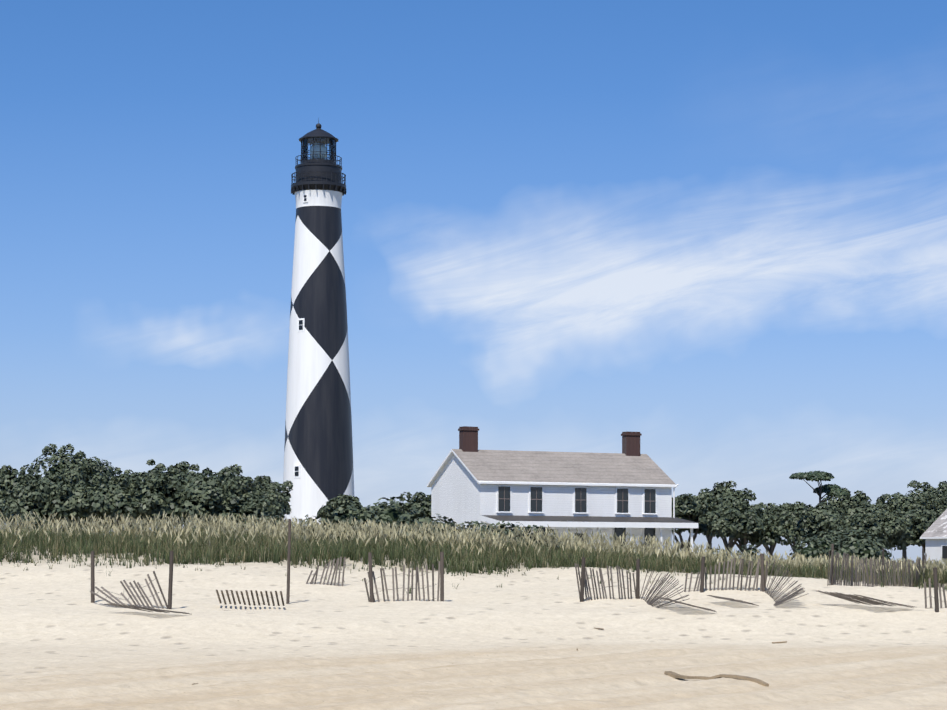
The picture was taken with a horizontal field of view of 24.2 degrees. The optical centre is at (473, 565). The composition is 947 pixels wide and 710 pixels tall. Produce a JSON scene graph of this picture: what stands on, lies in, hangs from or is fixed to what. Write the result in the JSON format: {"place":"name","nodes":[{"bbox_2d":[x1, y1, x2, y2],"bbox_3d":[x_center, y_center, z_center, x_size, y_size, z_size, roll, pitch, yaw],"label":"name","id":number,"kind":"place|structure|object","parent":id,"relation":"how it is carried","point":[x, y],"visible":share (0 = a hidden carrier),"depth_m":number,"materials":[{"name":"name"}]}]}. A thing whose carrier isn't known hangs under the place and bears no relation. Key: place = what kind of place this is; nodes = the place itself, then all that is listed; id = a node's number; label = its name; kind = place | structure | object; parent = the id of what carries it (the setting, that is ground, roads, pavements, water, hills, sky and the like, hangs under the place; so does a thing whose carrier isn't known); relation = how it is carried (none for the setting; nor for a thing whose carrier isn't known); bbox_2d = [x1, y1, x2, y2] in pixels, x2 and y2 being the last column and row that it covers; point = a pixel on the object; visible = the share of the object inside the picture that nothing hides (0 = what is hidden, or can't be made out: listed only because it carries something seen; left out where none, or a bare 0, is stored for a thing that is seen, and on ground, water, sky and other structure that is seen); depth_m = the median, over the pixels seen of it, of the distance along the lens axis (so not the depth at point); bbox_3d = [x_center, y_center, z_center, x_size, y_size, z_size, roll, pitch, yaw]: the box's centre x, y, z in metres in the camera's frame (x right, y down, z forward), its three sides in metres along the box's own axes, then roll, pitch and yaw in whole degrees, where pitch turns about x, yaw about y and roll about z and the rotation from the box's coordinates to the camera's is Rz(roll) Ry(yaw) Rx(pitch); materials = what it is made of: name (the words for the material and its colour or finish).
{"place":"outdoors","nodes":[
{"label":"outdoors","id":0,"kind":"place"},
{"bbox_2d":[0,546,946,709],"bbox_3d":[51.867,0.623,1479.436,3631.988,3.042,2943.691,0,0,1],"label":"ground","id":1,"kind":"structure","parent":0,"point":[474,641],"depth_m":49.14,"materials":[{"name":"beige sand"}]},
{"bbox_2d":[283,118,354,530],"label":"lighthouse","id":2,"kind":"object","parent":1,"relation":"on","point":[318,473],"visible":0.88,"depth_m":242.91,"materials":[{"name":"paint"}]},
{"bbox_2d":[22,496,893,563],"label":"dune shrubs","id":3,"kind":"object","parent":1,"relation":"on","point":[860,544],"visible":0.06,"depth_m":102.69,"materials":[{"name":"green plant"}]},
{"bbox_2d":[0,509,946,593],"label":"dune grass","id":4,"kind":"structure","parent":1,"relation":"on","point":[212,545],"depth_m":80.48,"materials":[{"name":"green plant"}]},
{"bbox_2d":[0,444,946,560],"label":"tree line","id":5,"kind":"object","parent":1,"relation":"on","point":[76,486],"visible":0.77,"depth_m":179.65,"materials":[{"name":"green plant"}]},
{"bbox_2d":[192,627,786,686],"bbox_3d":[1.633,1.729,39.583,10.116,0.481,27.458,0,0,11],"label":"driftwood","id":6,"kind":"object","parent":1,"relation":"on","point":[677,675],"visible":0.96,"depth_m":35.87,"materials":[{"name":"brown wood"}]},
{"bbox_2d":[90,519,946,613],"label":"sand fences","id":7,"kind":"object","parent":1,"relation":"on","point":[583,580],"visible":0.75,"depth_m":60.27,"materials":[{"name":"grey wood"}]},
{"bbox_2d":[427,426,697,553],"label":"keepers house","id":8,"kind":"structure","parent":1,"relation":"on","point":[628,489],"depth_m":147.64,"materials":[{"name":"white wood"}]},
{"bbox_2d":[789,471,850,502],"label":"pine tree","id":9,"kind":"object","parent":1,"relation":"on","point":[830,490],"visible":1,"depth_m":202.68,"materials":[{"name":"green plant"}]},
{"bbox_2d":[920,509,946,562],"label":"small building","id":10,"kind":"structure","parent":1,"relation":"on","point":[934,535],"depth_m":152.25,"materials":[{"name":"white wood"}]},
{"bbox_2d":[0,0,946,562],"label":"sky","id":11,"kind":"structure","parent":0,"point":[714,232],"materials":[{"name":"blue"}]}
]}

